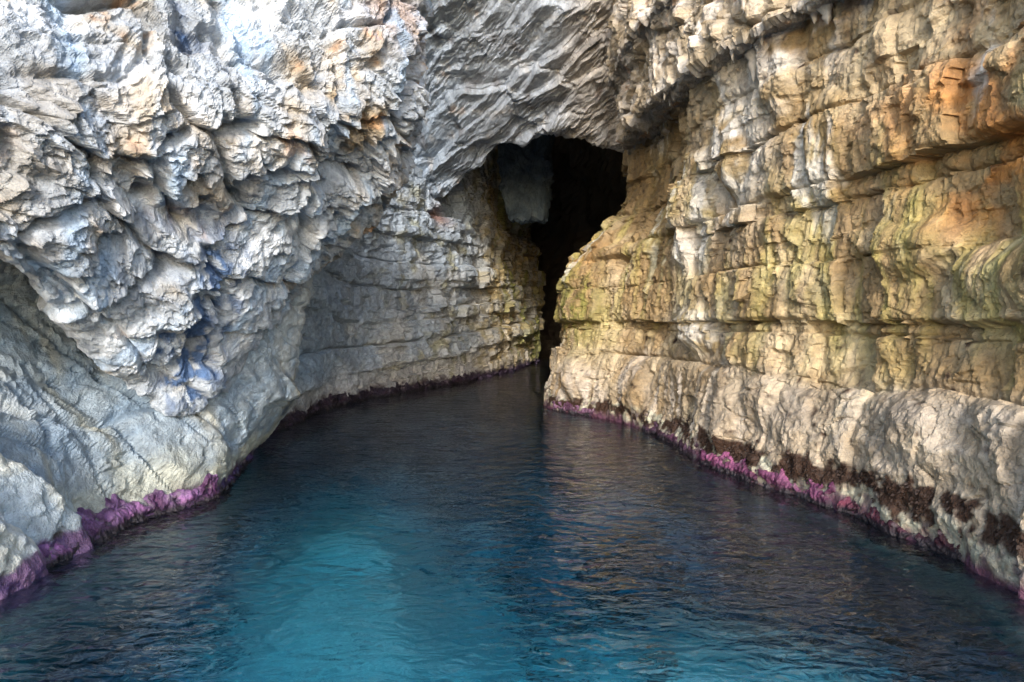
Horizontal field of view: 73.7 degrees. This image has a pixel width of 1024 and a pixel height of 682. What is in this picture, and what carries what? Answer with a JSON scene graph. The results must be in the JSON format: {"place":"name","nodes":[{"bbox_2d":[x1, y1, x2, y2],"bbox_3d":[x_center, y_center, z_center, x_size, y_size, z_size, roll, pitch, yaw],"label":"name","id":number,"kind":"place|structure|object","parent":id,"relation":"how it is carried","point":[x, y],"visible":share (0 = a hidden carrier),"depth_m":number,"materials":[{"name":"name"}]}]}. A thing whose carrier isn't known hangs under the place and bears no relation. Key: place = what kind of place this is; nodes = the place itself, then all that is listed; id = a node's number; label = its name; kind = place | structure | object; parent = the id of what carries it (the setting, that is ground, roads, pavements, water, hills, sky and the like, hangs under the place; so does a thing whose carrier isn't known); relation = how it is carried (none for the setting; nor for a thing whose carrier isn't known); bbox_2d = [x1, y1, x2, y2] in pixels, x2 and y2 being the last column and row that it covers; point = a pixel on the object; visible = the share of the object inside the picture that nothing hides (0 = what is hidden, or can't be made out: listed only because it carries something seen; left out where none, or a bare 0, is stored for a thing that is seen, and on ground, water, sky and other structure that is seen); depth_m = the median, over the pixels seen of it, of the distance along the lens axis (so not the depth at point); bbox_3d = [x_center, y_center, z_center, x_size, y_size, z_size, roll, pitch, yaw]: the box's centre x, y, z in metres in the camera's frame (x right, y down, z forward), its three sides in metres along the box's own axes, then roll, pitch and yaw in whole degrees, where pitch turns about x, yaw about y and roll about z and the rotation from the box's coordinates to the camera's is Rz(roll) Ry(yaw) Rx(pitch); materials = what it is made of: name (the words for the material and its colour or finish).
{"place":"outdoors","nodes":[
{"label":"outdoors","id":0,"kind":"place"},
{"bbox_2d":[0,259,313,563],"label":"wall foot","id":1,"kind":"object","parent":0,"point":[79,428],"depth_m":8.94,"materials":[{"name":"stone"}]},
{"bbox_2d":[0,513,47,599],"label":"leaning rock","id":2,"kind":"object","parent":1,"relation":"on","point":[22,562],"visible":0.48,"depth_m":6.36,"materials":[{"name":"stone"}]},
{"bbox_2d":[0,453,93,555],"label":"leaning rock","id":3,"kind":"object","parent":1,"relation":"on","point":[35,508],"visible":0.56,"depth_m":6.99,"materials":[{"name":"stone"}]},
{"bbox_2d":[38,473,219,568],"bbox_3d":[-4.674,2.322,8.199,0.661,0.862,3.347,0,2,10],"label":"coralline algae","id":4,"kind":"object","parent":1,"relation":"attached to","point":[121,514],"visible":0.38,"depth_m":8.37,"materials":[{"name":"purple plant"}]},
{"bbox_2d":[219,451,252,492],"bbox_3d":[-4.437,2.285,10.988,0.213,0.762,2.345,0,2,-12],"label":"coralline algae","id":5,"kind":"object","parent":1,"relation":"attached to","point":[231,479],"visible":0.28,"depth_m":10.57,"materials":[{"name":"purple plant"}]},
{"bbox_2d":[0,0,433,417],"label":"wall","id":6,"kind":"structure","parent":0,"point":[195,195],"depth_m":8.22,"materials":[{"name":"stone"}]},
{"bbox_2d":[275,145,545,429],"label":"wall back","id":7,"kind":"structure","parent":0,"point":[419,283],"depth_m":24.72,"materials":[{"name":"stone"}]},
{"bbox_2d":[278,372,476,427],"bbox_3d":[-3.877,1.852,22.381,1.312,0.890,13.850,1,2,17],"label":"coralline algae","id":8,"kind":"object","parent":7,"relation":"attached to","point":[301,415],"visible":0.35,"depth_m":21.34,"materials":[{"name":"purple plant"}]},
{"bbox_2d":[0,354,1023,681],"bbox_3d":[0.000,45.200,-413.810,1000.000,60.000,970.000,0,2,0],"label":"water","id":9,"kind":"structure","parent":0,"point":[508,526],"depth_m":6.63,"materials":[{"name":"blue liquid"}]},
{"bbox_2d":[412,0,624,197],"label":"ceiling","id":10,"kind":"structure","parent":0,"point":[522,73],"depth_m":21.24,"materials":[{"name":"stone"}]},
{"bbox_2d":[530,136,626,353],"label":"cave chamber","id":11,"kind":"object","parent":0,"point":[588,187],"visible":0.03,"depth_m":43.36,"materials":[{"name":"stone"}]},
{"bbox_2d":[496,134,554,224],"bbox_3d":[0.642,-7.481,29.728,2.625,4.965,2.286,0,2,0],"label":"hanging rock","id":12,"kind":"object","parent":11,"relation":"in","point":[526,173],"visible":0.7,"depth_m":28.95,"materials":[{"name":"stone"}]},
{"bbox_2d":[544,0,1023,599],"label":"wall","id":13,"kind":"structure","parent":0,"point":[806,242],"depth_m":9.34,"materials":[{"name":"stone"}]},
{"bbox_2d":[552,401,593,415],"bbox_3d":[1.636,2.038,18.384,0.227,0.801,1.669,-1,2,-37],"label":"coralline algae","id":14,"kind":"object","parent":13,"relation":"attached to","point":[569,407],"visible":0.34,"depth_m":18.32,"materials":[{"name":"purple plant"}]},
{"bbox_2d":[642,421,697,458],"bbox_3d":[3.180,2.186,13.988,0.294,0.810,3.338,0,2,-4],"label":"coralline algae","id":15,"kind":"object","parent":13,"relation":"attached to","point":[682,447],"visible":0.26,"depth_m":13.84,"materials":[{"name":"purple plant"}]},
{"bbox_2d":[604,0,844,154],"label":"rock ledge","id":16,"kind":"object","parent":13,"relation":"on","point":[664,57],"visible":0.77,"depth_m":13.28,"materials":[{"name":"stone"}]},
{"bbox_2d":[699,448,835,507],"bbox_3d":[3.698,2.261,10.626,0.385,0.864,3.323,-1,2,-17],"label":"coralline algae","id":17,"kind":"object","parent":13,"relation":"attached to","point":[814,492],"visible":0.34,"depth_m":10.16,"materials":[{"name":"purple plant"}]},
{"bbox_2d":[662,413,1023,563],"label":"seaweed","id":18,"kind":"object","parent":13,"relation":"attached to","point":[916,492],"visible":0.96,"depth_m":7.93,"materials":[{"name":"plant"}]},
{"bbox_2d":[836,496,961,559],"bbox_3d":[4.467,2.382,8.042,0.255,0.766,1.965,0,2,-11],"label":"coralline algae","id":19,"kind":"object","parent":13,"relation":"attached to","point":[940,543],"visible":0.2,"depth_m":7.91,"materials":[{"name":"purple plant"}]}
]}

